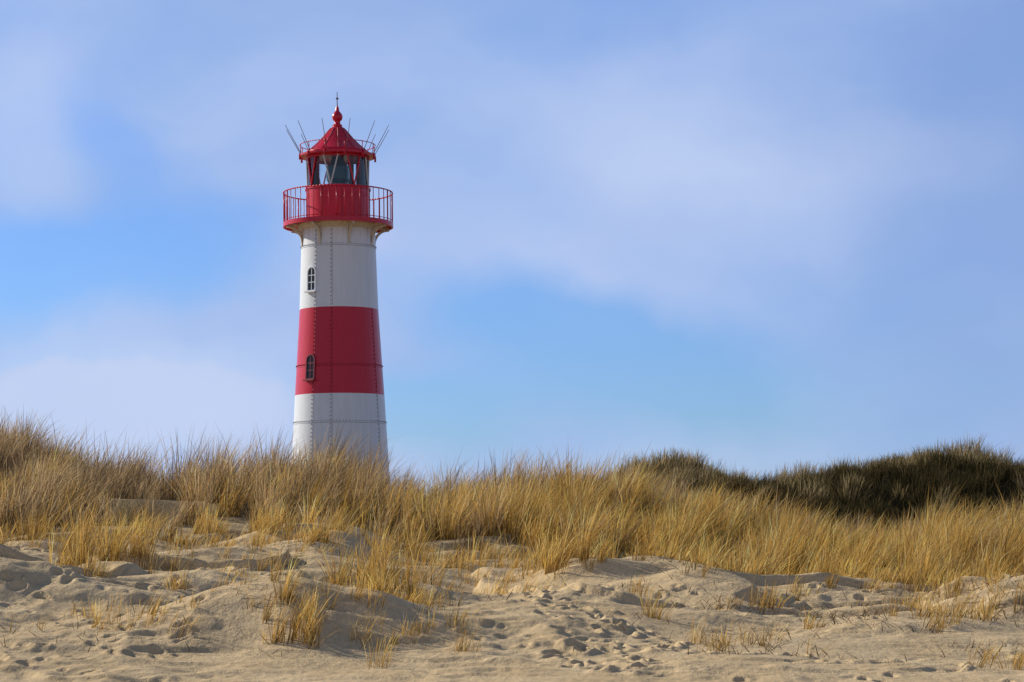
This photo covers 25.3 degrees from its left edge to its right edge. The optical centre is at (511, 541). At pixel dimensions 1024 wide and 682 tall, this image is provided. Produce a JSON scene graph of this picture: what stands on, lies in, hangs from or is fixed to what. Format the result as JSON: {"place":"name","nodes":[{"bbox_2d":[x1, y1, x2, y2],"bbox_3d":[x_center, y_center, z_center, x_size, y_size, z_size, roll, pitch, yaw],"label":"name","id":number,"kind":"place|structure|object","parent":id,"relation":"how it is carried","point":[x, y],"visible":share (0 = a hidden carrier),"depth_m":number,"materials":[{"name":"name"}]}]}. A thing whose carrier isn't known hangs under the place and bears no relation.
{"place":"outdoors","nodes":[
{"label":"outdoors","id":0,"kind":"place"},
{"bbox_2d":[0,467,1023,681],"bbox_3d":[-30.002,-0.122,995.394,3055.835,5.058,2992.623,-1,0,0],"label":"sand dune ground","id":1,"kind":"structure","parent":0,"point":[596,637],"depth_m":30.88,"materials":[{"name":"beige sand"}]},
{"bbox_2d":[292,393,389,487],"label":"tower base section","id":2,"kind":"object","parent":1,"relation":"on","point":[357,406],"visible":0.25,"depth_m":71.73,"materials":[{"name":"white metal"}]},
{"bbox_2d":[293,229,384,480],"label":"plate seams","id":3,"kind":"object","parent":2,"relation":"attached to","point":[316,245],"depth_m":71.92,"materials":[{"name":"white metal"}]},
{"bbox_2d":[295,306,383,394],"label":"tower red band","id":4,"kind":"object","parent":2,"relation":"on","point":[352,336],"visible":0.91,"depth_m":71.82,"materials":[{"name":"red metal"}]},
{"bbox_2d":[305,354,315,378],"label":"window frame","id":5,"kind":"object","parent":4,"relation":"attached to","point":[313,369],"visible":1,"depth_m":71.81,"materials":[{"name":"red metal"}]},
{"bbox_2d":[303,356,315,380],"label":"window glazing bars","id":6,"kind":"object","parent":5,"relation":"attached to","point":[310,370],"depth_m":71.87,"materials":[{"name":"red metal"}]},
{"bbox_2d":[307,355,313,377],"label":"window glass","id":7,"kind":"object","parent":5,"relation":"in","point":[308,368],"visible":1,"depth_m":71.90,"materials":[{"name":"grey glass"}]},
{"bbox_2d":[300,226,377,308],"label":"tower upper section","id":8,"kind":"object","parent":4,"relation":"on","point":[353,276],"visible":0.75,"depth_m":71.93,"materials":[{"name":"white metal"}]},
{"bbox_2d":[307,266,316,290],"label":"window frame","id":9,"kind":"object","parent":8,"relation":"attached to","point":[315,285],"visible":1,"depth_m":71.94,"materials":[{"name":"white paint"}]},
{"bbox_2d":[304,268,316,292],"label":"window glazing bars","id":10,"kind":"object","parent":9,"relation":"attached to","point":[311,275],"depth_m":72.02,"materials":[{"name":"white paint"}]},
{"bbox_2d":[308,268,314,289],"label":"window glass","id":11,"kind":"object","parent":9,"relation":"in","point":[309,279],"visible":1,"depth_m":72.06,"materials":[{"name":"grey glass"}]},
{"bbox_2d":[286,220,388,245],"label":"gallery brackets","id":12,"kind":"object","parent":8,"relation":"attached to","point":[380,226],"visible":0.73,"depth_m":72.43,"materials":[{"name":"metal"}]},
{"bbox_2d":[283,216,392,232],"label":"gallery deck","id":13,"kind":"structure","parent":12,"relation":"on","point":[389,224],"depth_m":71.59,"materials":[{"name":"red metal"}]},
{"bbox_2d":[283,184,392,221],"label":"gallery railing","id":14,"kind":"object","parent":13,"relation":"on","point":[285,217],"visible":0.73,"depth_m":71.74,"materials":[{"name":"red metal"}]},
{"bbox_2d":[305,184,370,216],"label":"lantern drum","id":15,"kind":"object","parent":13,"relation":"on","point":[332,199],"visible":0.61,"depth_m":72.10,"materials":[{"name":"red metal"}]},
{"bbox_2d":[308,187,369,215],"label":"drum joints","id":16,"kind":"object","parent":15,"relation":"attached to","point":[342,201],"visible":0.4,"depth_m":72.30,"materials":[{"name":"red paint"}]},
{"bbox_2d":[298,220,376,230],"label":"gallery collar","id":17,"kind":"object","parent":8,"relation":"on","point":[330,223],"visible":0.53,"depth_m":71.95,"materials":[{"name":"white metal"}]},
{"bbox_2d":[293,229,386,465],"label":"rivets","id":18,"kind":"object","parent":2,"relation":"attached to","point":[330,303],"depth_m":71.92,"materials":[{"name":"metal"}]},
{"bbox_2d":[0,403,1023,669],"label":"marram grass","id":19,"kind":"structure","parent":1,"relation":"on","point":[570,515],"depth_m":44.01,"materials":[{"name":"beige plant"}]},
{"bbox_2d":[0,522,1023,661],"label":"dry grass litter","id":20,"kind":"object","parent":1,"relation":"on","point":[801,610],"visible":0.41,"depth_m":33.13,"materials":[{"name":"beige plant"}]},
{"bbox_2d":[589,433,1023,539],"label":"dune heath","id":21,"kind":"object","parent":1,"relation":"on","point":[848,483],"visible":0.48,"depth_m":72.87,"materials":[{"name":"green plant"}]},
{"bbox_2d":[0,0,1023,497],"label":"sky","id":22,"kind":"structure","parent":0,"point":[759,235],"materials":[{"name":"blue"}]},
{"label":"lantern floor","id":23,"kind":"structure","parent":0,"visible":0},
{"bbox_2d":[306,153,368,184],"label":"red astragals","id":24,"kind":"object","parent":23,"relation":"on","point":[315,155],"visible":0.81,"depth_m":72.30,"materials":[{"name":"paint"}]},
{"bbox_2d":[310,106,361,148],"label":"roof dome","id":25,"kind":"structure","parent":24,"relation":"on","point":[337,116],"depth_m":72.57,"materials":[{"name":"red metal"}]},
{"bbox_2d":[285,120,388,153],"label":"antenna rods","id":26,"kind":"object","parent":25,"relation":"attached to","point":[347,138],"visible":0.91,"depth_m":72.51,"materials":[{"name":"grey metal"}]},
{"bbox_2d":[299,139,375,162],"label":"roof railing","id":27,"kind":"object","parent":25,"relation":"attached to","point":[374,158],"visible":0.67,"depth_m":72.14,"materials":[{"name":"red metal"}]},
{"bbox_2d":[300,146,375,162],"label":"roof soffit","id":28,"kind":"structure","parent":25,"relation":"attached to","point":[335,149],"depth_m":72.42,"materials":[{"name":"red metal"}]},
{"bbox_2d":[311,127,365,149],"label":"roof ribs","id":29,"kind":"object","parent":25,"relation":"attached to","point":[337,135],"visible":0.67,"depth_m":72.64,"materials":[{"name":"red metal"}]},
{"bbox_2d":[307,159,367,184],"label":"lantern glazing","id":30,"kind":"structure","parent":24,"relation":"in","point":[316,181],"depth_m":73.53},
{"bbox_2d":[326,158,349,183],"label":"lighthouse lamp lens","id":31,"kind":"object","parent":23,"relation":"on","point":[341,173],"visible":0.73,"depth_m":72.71,"materials":[{"name":"teal"}]},
{"bbox_2d":[306,154,369,185],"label":"pale astragals","id":32,"kind":"object","parent":23,"relation":"on","point":[367,175],"visible":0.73,"depth_m":72.63,"materials":[{"name":"metal"}]},
{"bbox_2d":[348,157,363,184],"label":"blanking panels","id":33,"kind":"object","parent":23,"relation":"on","point":[350,181],"visible":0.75,"depth_m":72.76,"materials":[{"name":"grey"}]}
]}

